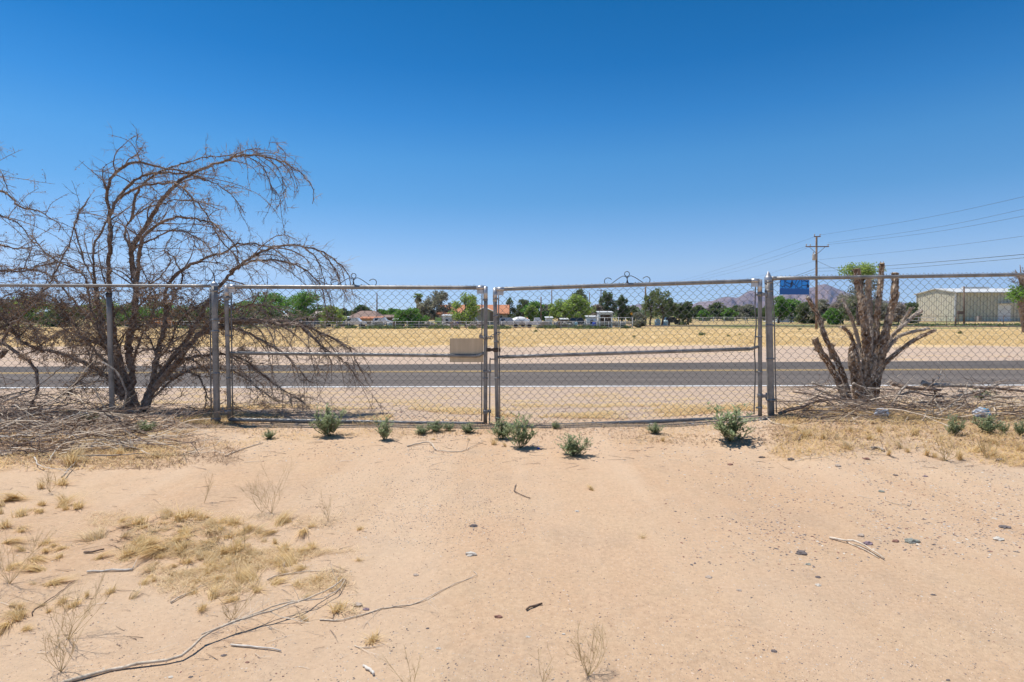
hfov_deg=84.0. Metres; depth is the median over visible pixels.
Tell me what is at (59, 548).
grass tuft
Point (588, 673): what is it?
dry weed
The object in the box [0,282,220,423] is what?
chain link fence
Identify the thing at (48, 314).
broadleaf tree
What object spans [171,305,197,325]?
broadleaf tree
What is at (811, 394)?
fallen branch
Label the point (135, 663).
fallen branch
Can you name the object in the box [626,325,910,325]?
side road
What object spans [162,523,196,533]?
grass tuft
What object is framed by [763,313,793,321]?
house
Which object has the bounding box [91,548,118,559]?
grass tuft
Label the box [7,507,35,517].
grass tuft
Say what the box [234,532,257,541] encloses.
grass tuft
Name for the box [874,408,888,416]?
plastic bag
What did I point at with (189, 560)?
grass tuft
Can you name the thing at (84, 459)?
grass tuft
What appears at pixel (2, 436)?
fallen branch
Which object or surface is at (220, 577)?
grass tuft
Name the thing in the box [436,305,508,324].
house
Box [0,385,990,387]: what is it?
white edge line
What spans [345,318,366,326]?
parked car
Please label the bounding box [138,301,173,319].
broadleaf tree
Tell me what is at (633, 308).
broadleaf tree
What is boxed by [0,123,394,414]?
dead tree
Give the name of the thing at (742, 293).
power line
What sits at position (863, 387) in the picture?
fallen branch
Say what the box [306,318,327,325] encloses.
parked pickup
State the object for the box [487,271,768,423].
chain link gate
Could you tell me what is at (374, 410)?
gravel
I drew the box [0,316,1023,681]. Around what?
ground
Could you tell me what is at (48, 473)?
dry weed
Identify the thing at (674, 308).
broadleaf tree
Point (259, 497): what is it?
dry weed
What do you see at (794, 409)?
fallen branch
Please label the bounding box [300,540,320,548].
grass tuft
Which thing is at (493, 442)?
grass tuft
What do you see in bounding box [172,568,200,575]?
grass tuft
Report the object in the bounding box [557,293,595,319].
broadleaf tree
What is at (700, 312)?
broadleaf tree
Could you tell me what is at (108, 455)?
fallen branch
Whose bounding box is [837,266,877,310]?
broadleaf tree
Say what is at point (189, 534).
grass tuft
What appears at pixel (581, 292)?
broadleaf tree
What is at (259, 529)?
grass tuft
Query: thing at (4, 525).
grass tuft
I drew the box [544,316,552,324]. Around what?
shed
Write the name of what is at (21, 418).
fallen branch
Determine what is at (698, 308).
broadleaf tree
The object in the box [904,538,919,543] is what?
stone
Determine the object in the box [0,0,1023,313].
sky
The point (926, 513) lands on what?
gravel
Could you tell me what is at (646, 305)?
broadleaf tree
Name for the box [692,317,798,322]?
pipe fence
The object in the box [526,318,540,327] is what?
parked pickup
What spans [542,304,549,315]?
broadleaf tree
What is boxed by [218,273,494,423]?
chain link gate
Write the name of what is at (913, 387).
fallen branch
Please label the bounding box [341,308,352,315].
broadleaf tree
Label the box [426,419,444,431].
green weed
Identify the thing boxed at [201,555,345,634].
fallen branch
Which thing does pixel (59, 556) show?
grass tuft
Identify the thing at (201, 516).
grass tuft
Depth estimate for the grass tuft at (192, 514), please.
2.92 m
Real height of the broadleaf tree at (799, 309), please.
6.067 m
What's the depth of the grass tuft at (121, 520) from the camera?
2.83 m
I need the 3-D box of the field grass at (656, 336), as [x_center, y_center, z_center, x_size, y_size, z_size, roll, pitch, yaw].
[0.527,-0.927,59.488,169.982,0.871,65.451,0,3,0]
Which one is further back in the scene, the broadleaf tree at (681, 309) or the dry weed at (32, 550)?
the broadleaf tree at (681, 309)
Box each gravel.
[0,388,1023,424]
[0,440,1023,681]
[2,344,1021,360]
[2,424,1021,463]
[284,445,563,556]
[658,440,1023,571]
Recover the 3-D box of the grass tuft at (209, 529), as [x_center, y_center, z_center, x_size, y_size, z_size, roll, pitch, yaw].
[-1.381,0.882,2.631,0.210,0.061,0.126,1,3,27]
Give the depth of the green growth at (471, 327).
88.28 m
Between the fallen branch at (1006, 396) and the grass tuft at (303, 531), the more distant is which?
the fallen branch at (1006, 396)
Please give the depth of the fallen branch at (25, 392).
5.19 m
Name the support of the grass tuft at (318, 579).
on the ground at (848, 596)
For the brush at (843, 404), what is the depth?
5.39 m
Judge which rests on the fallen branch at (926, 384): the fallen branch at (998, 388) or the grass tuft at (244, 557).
the fallen branch at (998, 388)
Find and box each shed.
[441,314,452,322]
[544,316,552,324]
[559,318,568,326]
[585,315,596,325]
[596,311,613,327]
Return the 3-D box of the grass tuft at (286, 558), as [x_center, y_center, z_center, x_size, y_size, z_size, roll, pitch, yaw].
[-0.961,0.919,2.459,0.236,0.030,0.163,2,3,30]
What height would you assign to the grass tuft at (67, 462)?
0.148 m
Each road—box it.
[0,360,1023,386]
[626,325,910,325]
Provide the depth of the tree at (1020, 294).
59.73 m
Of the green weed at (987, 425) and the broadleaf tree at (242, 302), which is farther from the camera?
the broadleaf tree at (242, 302)
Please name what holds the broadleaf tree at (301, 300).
on the ground at (848, 596)
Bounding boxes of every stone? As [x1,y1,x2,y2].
[0,452,13,455]
[352,602,362,606]
[465,551,476,556]
[795,550,806,554]
[863,541,872,544]
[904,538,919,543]
[993,536,1004,540]
[998,525,1010,528]
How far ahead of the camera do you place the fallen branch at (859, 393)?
5.93 m
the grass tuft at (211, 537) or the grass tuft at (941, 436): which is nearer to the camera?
the grass tuft at (211, 537)
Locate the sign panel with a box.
[780,280,808,294]
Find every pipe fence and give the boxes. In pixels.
[125,321,632,328]
[597,317,632,327]
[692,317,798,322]
[826,317,935,323]
[918,315,1019,325]
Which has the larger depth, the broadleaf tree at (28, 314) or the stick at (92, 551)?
the broadleaf tree at (28, 314)
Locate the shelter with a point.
(367, 319)
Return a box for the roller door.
[998,304,1010,320]
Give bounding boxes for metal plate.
[450,338,482,361]
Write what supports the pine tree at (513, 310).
on the ground at (848, 596)
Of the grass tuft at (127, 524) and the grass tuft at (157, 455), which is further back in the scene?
the grass tuft at (157, 455)
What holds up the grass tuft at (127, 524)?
on the ground at (848, 596)
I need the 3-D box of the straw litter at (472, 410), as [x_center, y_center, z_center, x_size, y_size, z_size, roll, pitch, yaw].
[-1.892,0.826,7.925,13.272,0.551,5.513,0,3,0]
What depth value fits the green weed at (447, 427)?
5.01 m
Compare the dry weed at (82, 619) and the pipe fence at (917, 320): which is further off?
the pipe fence at (917, 320)
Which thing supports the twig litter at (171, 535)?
on the ground at (848, 596)
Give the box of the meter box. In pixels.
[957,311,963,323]
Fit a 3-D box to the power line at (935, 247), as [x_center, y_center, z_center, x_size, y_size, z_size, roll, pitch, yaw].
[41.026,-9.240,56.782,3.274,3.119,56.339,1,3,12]
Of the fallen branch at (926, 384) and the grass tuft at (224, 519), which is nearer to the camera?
the grass tuft at (224, 519)
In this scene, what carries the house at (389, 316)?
on the ground at (848, 596)
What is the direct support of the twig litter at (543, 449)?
on the ground at (848, 596)
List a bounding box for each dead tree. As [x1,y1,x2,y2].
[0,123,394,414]
[0,141,154,414]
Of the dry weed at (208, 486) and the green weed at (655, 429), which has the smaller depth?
the dry weed at (208, 486)
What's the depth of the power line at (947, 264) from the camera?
52.33 m
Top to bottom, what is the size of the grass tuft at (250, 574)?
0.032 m
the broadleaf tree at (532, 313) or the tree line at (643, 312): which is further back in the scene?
the tree line at (643, 312)
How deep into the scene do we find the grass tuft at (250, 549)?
2.50 m
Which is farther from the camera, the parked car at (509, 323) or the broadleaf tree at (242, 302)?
the broadleaf tree at (242, 302)
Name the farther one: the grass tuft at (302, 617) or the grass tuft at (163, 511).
the grass tuft at (163, 511)
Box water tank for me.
[654,319,660,324]
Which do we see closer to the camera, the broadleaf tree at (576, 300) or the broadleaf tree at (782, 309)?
the broadleaf tree at (576, 300)
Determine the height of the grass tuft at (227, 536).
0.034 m
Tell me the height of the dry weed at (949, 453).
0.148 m
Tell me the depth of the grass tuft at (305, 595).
2.10 m
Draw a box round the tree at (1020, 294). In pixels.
[1002,265,1023,332]
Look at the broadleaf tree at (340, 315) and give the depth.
98.30 m
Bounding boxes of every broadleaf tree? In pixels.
[8,296,53,322]
[33,306,84,326]
[78,299,118,320]
[114,305,145,325]
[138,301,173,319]
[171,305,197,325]
[192,302,223,323]
[221,301,265,326]
[237,292,297,322]
[282,289,323,323]
[317,305,347,327]
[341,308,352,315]
[351,304,371,314]
[378,309,390,314]
[383,308,397,314]
[393,307,429,327]
[416,298,437,320]
[427,290,453,323]
[447,292,479,325]
[515,299,528,316]
[520,300,547,320]
[524,305,538,320]
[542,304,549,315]
[548,298,573,320]
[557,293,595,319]
[572,289,588,317]
[591,304,604,315]
[627,305,637,320]
[631,311,646,327]
[641,290,658,324]
[650,288,673,323]
[658,300,680,324]
[674,302,688,324]
[682,301,697,324]
[693,305,706,319]
[696,310,711,320]
[708,301,726,320]
[720,308,738,320]
[731,305,740,320]
[736,304,753,320]
[750,308,763,319]
[762,305,775,319]
[772,295,791,322]
[782,298,800,322]
[792,302,814,323]
[807,299,833,323]
[821,307,843,324]
[827,293,852,323]
[837,261,886,324]
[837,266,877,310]
[837,294,873,324]
[873,300,888,321]
[893,301,910,322]
[905,302,921,322]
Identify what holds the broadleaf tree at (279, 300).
on the ground at (848, 596)
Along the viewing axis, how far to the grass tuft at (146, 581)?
2.20 m
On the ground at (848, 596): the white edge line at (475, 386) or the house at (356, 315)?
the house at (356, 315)
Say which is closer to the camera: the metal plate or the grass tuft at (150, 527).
the grass tuft at (150, 527)
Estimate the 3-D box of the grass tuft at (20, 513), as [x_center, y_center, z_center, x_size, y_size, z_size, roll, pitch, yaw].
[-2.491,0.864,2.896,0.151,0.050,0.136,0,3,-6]
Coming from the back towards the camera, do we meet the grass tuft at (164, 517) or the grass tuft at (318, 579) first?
the grass tuft at (164, 517)
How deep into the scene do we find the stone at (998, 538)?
2.57 m
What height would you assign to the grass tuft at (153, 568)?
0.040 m
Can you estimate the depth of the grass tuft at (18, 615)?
1.92 m
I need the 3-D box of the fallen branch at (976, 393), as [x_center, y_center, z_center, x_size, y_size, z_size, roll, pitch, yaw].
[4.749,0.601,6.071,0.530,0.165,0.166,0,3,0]
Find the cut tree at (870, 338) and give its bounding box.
[806,262,936,404]
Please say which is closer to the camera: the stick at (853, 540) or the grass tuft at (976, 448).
the stick at (853, 540)
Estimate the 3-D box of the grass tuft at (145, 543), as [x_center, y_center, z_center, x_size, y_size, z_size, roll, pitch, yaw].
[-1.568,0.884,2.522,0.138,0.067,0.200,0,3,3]
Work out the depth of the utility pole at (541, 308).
119.72 m
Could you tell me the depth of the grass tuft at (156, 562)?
2.36 m
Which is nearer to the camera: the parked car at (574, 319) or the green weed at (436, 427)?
the green weed at (436, 427)
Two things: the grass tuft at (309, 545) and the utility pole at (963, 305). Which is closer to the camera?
the grass tuft at (309, 545)
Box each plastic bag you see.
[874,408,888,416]
[971,407,990,417]
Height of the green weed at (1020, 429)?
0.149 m
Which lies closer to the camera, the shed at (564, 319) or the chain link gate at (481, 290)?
the chain link gate at (481, 290)
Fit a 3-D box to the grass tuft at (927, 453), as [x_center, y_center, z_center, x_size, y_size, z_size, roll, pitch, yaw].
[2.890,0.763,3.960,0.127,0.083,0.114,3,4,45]
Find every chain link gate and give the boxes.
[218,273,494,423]
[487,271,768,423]
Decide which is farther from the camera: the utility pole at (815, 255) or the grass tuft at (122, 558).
the utility pole at (815, 255)
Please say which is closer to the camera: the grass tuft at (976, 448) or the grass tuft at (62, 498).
the grass tuft at (62, 498)
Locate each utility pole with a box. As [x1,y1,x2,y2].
[376,293,377,311]
[540,297,541,320]
[805,234,828,328]
[963,286,964,324]
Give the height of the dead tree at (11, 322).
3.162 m
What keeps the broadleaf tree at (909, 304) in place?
on the ground at (848, 596)
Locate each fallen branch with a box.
[0,367,61,403]
[0,396,139,427]
[0,398,117,430]
[0,406,95,437]
[34,457,70,471]
[60,578,343,681]
[74,453,143,460]
[93,387,108,426]
[102,362,126,418]
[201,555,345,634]
[320,571,476,627]
[778,399,840,414]
[793,390,837,401]
[811,381,855,396]
[814,388,862,403]
[852,382,893,392]
[855,390,887,406]
[889,381,941,396]
[892,385,906,404]
[898,386,950,400]
[914,399,970,405]
[921,380,1000,396]
[930,379,944,400]
[934,390,984,404]
[951,382,1001,397]
[958,390,1023,399]
[972,385,1023,393]
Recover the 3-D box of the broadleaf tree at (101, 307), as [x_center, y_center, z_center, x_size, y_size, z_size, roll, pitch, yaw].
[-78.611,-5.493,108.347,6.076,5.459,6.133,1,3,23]
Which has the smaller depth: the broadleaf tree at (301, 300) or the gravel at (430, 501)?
the gravel at (430, 501)
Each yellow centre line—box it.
[0,369,848,372]
[0,369,1023,373]
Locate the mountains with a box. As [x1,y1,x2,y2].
[617,284,911,314]
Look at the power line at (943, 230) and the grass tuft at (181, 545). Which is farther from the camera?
the power line at (943, 230)
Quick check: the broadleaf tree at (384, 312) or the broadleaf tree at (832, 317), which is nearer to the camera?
the broadleaf tree at (832, 317)
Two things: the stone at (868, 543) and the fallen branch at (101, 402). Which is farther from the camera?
the fallen branch at (101, 402)
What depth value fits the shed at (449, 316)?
98.92 m
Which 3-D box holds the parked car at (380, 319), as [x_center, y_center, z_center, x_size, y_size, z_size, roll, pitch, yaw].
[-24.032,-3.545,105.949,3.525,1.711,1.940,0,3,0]
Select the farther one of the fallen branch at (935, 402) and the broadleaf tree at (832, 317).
the broadleaf tree at (832, 317)
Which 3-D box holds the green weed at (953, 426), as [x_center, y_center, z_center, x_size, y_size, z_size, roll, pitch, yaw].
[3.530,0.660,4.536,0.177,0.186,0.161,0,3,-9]
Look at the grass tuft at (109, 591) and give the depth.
2.12 m
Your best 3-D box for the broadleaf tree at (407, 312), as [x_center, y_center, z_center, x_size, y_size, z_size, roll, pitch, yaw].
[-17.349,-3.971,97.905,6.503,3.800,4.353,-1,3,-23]
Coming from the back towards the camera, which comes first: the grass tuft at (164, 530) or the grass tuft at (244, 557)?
the grass tuft at (164, 530)
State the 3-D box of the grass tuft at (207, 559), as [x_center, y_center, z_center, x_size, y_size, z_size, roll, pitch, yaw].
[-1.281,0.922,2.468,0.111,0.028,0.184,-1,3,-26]
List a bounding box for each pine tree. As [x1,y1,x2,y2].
[506,297,517,317]
[598,290,616,314]
[615,294,629,320]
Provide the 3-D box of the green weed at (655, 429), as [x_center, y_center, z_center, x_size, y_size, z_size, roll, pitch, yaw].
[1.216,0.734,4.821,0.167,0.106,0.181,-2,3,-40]
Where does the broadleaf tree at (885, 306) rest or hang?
on the ground at (848, 596)
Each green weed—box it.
[135,420,158,430]
[261,429,276,438]
[307,403,347,435]
[373,414,394,439]
[413,424,431,433]
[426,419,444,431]
[443,422,453,430]
[460,420,478,432]
[487,416,511,438]
[505,412,542,447]
[552,420,560,428]
[554,432,592,455]
[646,421,664,433]
[705,401,757,441]
[944,413,965,434]
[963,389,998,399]
[971,414,1004,432]
[997,421,1009,433]
[1012,417,1023,434]
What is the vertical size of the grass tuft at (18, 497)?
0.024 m
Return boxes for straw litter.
[0,407,244,469]
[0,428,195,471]
[49,392,766,424]
[76,502,365,617]
[201,417,800,445]
[763,403,1023,466]
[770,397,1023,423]
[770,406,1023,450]
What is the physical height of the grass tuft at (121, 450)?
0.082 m
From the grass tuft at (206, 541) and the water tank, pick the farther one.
the water tank
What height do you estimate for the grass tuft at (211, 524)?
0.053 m
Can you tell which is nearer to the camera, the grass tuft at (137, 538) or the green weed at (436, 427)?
the grass tuft at (137, 538)
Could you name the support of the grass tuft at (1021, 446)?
on the ground at (848, 596)
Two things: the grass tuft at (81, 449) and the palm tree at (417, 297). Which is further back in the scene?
the palm tree at (417, 297)
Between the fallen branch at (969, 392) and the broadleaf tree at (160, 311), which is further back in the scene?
the broadleaf tree at (160, 311)
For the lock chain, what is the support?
attached to the chain link gate at (481, 290)
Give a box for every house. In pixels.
[349,311,381,317]
[381,315,393,320]
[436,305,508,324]
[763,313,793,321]
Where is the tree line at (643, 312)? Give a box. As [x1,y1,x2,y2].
[31,305,811,318]
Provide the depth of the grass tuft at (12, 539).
2.54 m
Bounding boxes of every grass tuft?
[0,490,24,500]
[0,494,38,502]
[0,515,23,528]
[0,561,47,572]
[0,605,34,621]
[0,619,12,632]
[1,559,26,571]
[1,598,30,607]
[1,604,32,621]
[2,528,27,535]
[2,535,34,543]
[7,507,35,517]
[8,601,27,608]
[9,543,26,551]
[10,505,29,517]
[12,523,34,530]
[19,622,35,632]
[21,554,59,564]
[32,537,59,548]
[35,478,47,488]
[35,547,51,552]
[37,497,48,505]
[37,577,64,586]
[41,573,81,586]
[44,491,68,503]
[45,544,71,554]
[46,551,70,560]
[49,447,84,466]
[50,475,92,485]
[50,595,74,605]
[51,526,100,548]
[53,452,92,463]
[53,589,87,611]
[54,494,79,508]
[57,503,70,510]
[64,492,96,509]
[70,440,89,457]
[87,551,131,565]
[89,521,108,539]
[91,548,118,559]
[91,581,119,595]
[105,446,129,456]
[106,518,132,526]
[108,446,124,454]
[110,541,168,562]
[113,545,136,557]
[117,515,135,521]
[119,526,150,538]
[125,513,156,524]
[128,533,146,544]
[128,584,147,598]
[131,565,154,571]
[132,522,151,529]
[132,530,154,546]
[132,532,169,554]
[135,572,157,585]
[136,517,169,535]
[137,561,160,570]
[144,451,162,457]
[149,503,174,516]
[149,534,201,556]
[154,499,205,520]
[156,551,206,568]
[157,537,186,551]
[159,505,175,520]
[160,523,178,531]
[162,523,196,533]
[164,529,197,543]
[168,564,190,576]
[171,512,183,522]
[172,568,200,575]
[174,529,198,538]
[175,518,218,531]
[180,505,202,517]
[180,545,202,556]
[183,535,231,554]
[187,511,211,520]
[187,538,218,546]
[193,599,210,611]
[196,546,205,560]
[199,525,230,535]
[203,514,223,525]
[203,548,224,564]
[203,585,237,595]
[205,572,229,581]
[207,578,225,601]
[208,539,239,553]
[211,560,228,569]
[212,537,254,553]
[213,517,252,530]
[214,591,239,604]
[215,515,237,523]
[222,528,241,538]
[222,554,232,564]
[224,515,243,525]
[224,562,260,582]
[225,522,256,536]
[228,571,245,580]
[229,538,244,545]
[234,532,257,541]
[234,550,271,565]
[234,572,251,582]
[238,524,264,534]
[240,523,259,530]
[240,547,260,554]
[240,577,276,595]
[243,563,263,572]
[249,529,275,536]
[251,518,299,533]
[255,555,309,567]
[264,538,296,555]
[265,573,294,586]
[270,546,296,566]
[272,565,288,575]
[273,507,302,526]
[283,561,311,573]
[285,576,303,587]
[290,527,308,538]
[293,611,311,621]
[296,544,317,554]
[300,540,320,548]
[300,587,318,598]
[305,571,323,582]
[324,596,353,617]
[357,624,389,651]
[489,437,497,444]
[788,423,803,430]
[798,428,814,437]
[835,436,852,449]
[874,425,885,432]
[893,439,903,448]
[906,426,927,434]
[921,447,932,455]
[931,431,948,439]
[953,447,966,459]
[971,444,991,452]
[977,435,1002,444]
[1015,442,1023,450]
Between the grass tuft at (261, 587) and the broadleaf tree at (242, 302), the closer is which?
the grass tuft at (261, 587)
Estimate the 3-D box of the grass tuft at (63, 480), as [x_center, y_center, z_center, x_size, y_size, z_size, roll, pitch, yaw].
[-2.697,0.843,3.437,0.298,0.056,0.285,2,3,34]
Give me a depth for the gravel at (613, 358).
20.55 m
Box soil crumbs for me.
[0,450,1023,681]
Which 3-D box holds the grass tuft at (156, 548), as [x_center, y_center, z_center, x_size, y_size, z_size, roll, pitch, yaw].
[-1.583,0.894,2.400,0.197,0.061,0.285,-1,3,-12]
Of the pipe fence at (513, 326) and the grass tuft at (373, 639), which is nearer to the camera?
the grass tuft at (373, 639)
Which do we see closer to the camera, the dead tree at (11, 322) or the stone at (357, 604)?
the stone at (357, 604)
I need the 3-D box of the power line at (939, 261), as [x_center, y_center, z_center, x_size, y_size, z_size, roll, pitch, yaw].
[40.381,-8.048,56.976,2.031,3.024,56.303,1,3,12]
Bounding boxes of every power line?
[674,269,812,302]
[820,236,1021,259]
[823,197,1020,234]
[828,216,1021,244]
[829,209,1022,242]
[838,254,1023,267]
[848,258,1017,270]
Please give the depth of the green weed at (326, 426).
4.73 m
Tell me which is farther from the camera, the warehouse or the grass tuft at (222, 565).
the warehouse
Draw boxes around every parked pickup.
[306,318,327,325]
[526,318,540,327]
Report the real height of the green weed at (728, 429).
0.312 m
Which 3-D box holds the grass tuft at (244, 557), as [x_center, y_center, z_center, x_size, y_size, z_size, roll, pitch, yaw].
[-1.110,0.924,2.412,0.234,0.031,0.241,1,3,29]
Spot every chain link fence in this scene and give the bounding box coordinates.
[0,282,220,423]
[764,271,1023,415]
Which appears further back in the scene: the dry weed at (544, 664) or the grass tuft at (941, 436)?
the grass tuft at (941, 436)
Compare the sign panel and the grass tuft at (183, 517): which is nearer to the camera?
the grass tuft at (183, 517)
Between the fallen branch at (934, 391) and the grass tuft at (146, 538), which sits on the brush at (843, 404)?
the fallen branch at (934, 391)
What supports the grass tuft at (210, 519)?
on the ground at (848, 596)
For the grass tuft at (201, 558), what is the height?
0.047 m
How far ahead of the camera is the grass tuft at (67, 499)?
3.07 m
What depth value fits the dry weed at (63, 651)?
1.65 m
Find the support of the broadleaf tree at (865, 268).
on the ground at (848, 596)
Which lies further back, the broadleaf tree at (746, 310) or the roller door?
the broadleaf tree at (746, 310)
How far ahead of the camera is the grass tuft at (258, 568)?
2.34 m
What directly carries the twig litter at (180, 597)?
on the ground at (848, 596)
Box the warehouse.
[913,287,1019,320]
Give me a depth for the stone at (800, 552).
2.42 m
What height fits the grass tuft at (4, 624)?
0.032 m
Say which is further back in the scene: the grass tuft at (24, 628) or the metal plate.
the metal plate
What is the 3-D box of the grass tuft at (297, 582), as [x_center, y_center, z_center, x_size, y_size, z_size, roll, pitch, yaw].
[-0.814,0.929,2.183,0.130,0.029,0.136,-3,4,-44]
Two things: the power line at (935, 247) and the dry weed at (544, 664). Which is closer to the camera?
the dry weed at (544, 664)
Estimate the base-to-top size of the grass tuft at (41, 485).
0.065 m
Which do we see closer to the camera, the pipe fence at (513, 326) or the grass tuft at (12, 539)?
the grass tuft at (12, 539)
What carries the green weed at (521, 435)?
on the ground at (848, 596)
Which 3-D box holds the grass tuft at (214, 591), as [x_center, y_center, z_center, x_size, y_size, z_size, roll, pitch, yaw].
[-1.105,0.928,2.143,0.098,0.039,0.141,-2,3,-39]
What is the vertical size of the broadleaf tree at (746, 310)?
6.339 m
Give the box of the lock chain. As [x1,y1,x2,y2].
[479,332,500,339]
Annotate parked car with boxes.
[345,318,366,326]
[372,317,388,325]
[499,318,518,327]
[569,318,585,325]
[664,317,680,324]
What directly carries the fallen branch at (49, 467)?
on the ground at (848, 596)
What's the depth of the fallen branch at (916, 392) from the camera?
6.10 m
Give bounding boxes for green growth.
[143,324,631,328]
[880,323,1020,326]
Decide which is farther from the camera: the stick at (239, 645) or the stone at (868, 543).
the stone at (868, 543)
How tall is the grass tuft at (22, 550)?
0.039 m
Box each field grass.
[0,328,1023,347]
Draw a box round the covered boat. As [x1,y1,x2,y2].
[511,317,529,325]
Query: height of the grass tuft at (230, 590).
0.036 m
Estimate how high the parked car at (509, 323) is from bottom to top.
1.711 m
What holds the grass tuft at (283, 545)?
on the ground at (848, 596)
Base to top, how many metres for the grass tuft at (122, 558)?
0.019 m
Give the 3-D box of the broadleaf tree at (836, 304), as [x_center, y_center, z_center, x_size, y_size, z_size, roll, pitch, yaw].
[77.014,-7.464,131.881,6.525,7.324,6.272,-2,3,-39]
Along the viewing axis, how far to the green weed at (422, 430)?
4.87 m
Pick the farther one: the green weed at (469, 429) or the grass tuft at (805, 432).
the green weed at (469, 429)
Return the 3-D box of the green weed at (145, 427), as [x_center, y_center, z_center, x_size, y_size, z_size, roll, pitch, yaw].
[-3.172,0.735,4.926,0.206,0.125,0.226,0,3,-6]
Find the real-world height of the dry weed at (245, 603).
0.204 m
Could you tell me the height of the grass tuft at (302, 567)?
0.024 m
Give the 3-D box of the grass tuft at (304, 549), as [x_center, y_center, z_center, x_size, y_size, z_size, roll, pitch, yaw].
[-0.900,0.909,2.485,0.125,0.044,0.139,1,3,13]
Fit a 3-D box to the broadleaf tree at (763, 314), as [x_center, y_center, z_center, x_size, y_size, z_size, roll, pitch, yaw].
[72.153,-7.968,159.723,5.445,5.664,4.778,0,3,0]
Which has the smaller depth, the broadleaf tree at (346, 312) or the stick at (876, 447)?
the stick at (876, 447)
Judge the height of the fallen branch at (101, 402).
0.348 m
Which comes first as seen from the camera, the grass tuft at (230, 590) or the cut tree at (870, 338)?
the grass tuft at (230, 590)
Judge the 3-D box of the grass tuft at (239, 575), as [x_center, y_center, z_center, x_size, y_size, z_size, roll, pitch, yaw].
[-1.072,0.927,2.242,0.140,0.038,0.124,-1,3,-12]
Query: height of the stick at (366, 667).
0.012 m
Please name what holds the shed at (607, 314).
on the ground at (848, 596)
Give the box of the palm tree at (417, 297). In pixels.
[413,293,422,308]
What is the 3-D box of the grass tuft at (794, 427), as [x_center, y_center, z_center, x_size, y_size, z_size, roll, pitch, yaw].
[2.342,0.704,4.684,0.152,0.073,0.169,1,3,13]
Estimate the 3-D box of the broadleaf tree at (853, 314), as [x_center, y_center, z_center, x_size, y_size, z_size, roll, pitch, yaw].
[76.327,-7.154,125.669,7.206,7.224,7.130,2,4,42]
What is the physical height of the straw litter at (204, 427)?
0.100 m
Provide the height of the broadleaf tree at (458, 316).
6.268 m
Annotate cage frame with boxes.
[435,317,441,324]
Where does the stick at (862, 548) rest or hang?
on the ground at (848, 596)
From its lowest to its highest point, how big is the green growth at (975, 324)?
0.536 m
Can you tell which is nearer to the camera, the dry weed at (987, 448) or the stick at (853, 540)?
the stick at (853, 540)
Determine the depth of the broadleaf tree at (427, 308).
124.94 m
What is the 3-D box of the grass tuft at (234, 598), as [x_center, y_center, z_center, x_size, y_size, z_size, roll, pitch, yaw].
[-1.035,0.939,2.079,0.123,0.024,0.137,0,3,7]
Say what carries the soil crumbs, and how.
on the ground at (848, 596)
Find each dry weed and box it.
[0,522,68,583]
[24,565,116,639]
[35,469,56,491]
[38,613,90,671]
[192,560,262,618]
[204,472,214,502]
[219,600,240,619]
[239,455,298,512]
[240,481,269,511]
[315,490,339,519]
[377,646,424,681]
[530,645,555,681]
[563,621,608,675]
[935,440,963,460]
[974,432,999,457]
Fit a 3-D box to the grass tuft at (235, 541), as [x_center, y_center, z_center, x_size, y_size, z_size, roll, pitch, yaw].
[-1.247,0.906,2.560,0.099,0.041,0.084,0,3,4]
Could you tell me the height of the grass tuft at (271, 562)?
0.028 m
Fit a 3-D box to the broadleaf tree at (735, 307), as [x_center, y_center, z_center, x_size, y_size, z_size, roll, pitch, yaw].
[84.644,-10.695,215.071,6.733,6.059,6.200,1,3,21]
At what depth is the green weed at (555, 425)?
5.10 m
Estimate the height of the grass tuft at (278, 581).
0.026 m
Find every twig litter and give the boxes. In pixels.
[0,468,362,670]
[14,418,1018,469]
[106,515,242,553]
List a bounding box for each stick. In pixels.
[8,580,74,615]
[83,548,103,552]
[87,568,132,572]
[170,577,215,602]
[225,442,263,456]
[230,644,280,650]
[267,560,335,579]
[354,644,382,654]
[362,664,374,675]
[407,439,481,451]
[526,603,541,610]
[829,536,884,558]
[846,541,878,557]
[870,446,884,450]
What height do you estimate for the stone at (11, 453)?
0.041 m
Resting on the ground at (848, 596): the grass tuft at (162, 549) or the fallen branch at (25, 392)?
the grass tuft at (162, 549)
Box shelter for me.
[360,317,384,324]
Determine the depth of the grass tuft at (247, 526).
2.72 m
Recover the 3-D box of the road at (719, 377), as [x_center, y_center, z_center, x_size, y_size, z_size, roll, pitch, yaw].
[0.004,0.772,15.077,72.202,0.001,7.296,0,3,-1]
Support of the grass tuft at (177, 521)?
on the ground at (848, 596)
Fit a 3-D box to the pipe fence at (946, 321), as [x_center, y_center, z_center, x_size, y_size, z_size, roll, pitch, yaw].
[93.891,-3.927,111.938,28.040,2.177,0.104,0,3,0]
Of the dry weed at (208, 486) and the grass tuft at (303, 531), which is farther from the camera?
the dry weed at (208, 486)
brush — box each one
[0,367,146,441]
[1,384,331,426]
[745,360,1023,433]
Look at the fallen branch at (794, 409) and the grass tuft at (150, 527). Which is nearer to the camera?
the grass tuft at (150, 527)
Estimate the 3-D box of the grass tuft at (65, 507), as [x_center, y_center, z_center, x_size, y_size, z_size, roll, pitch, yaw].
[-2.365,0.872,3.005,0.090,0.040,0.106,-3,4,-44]

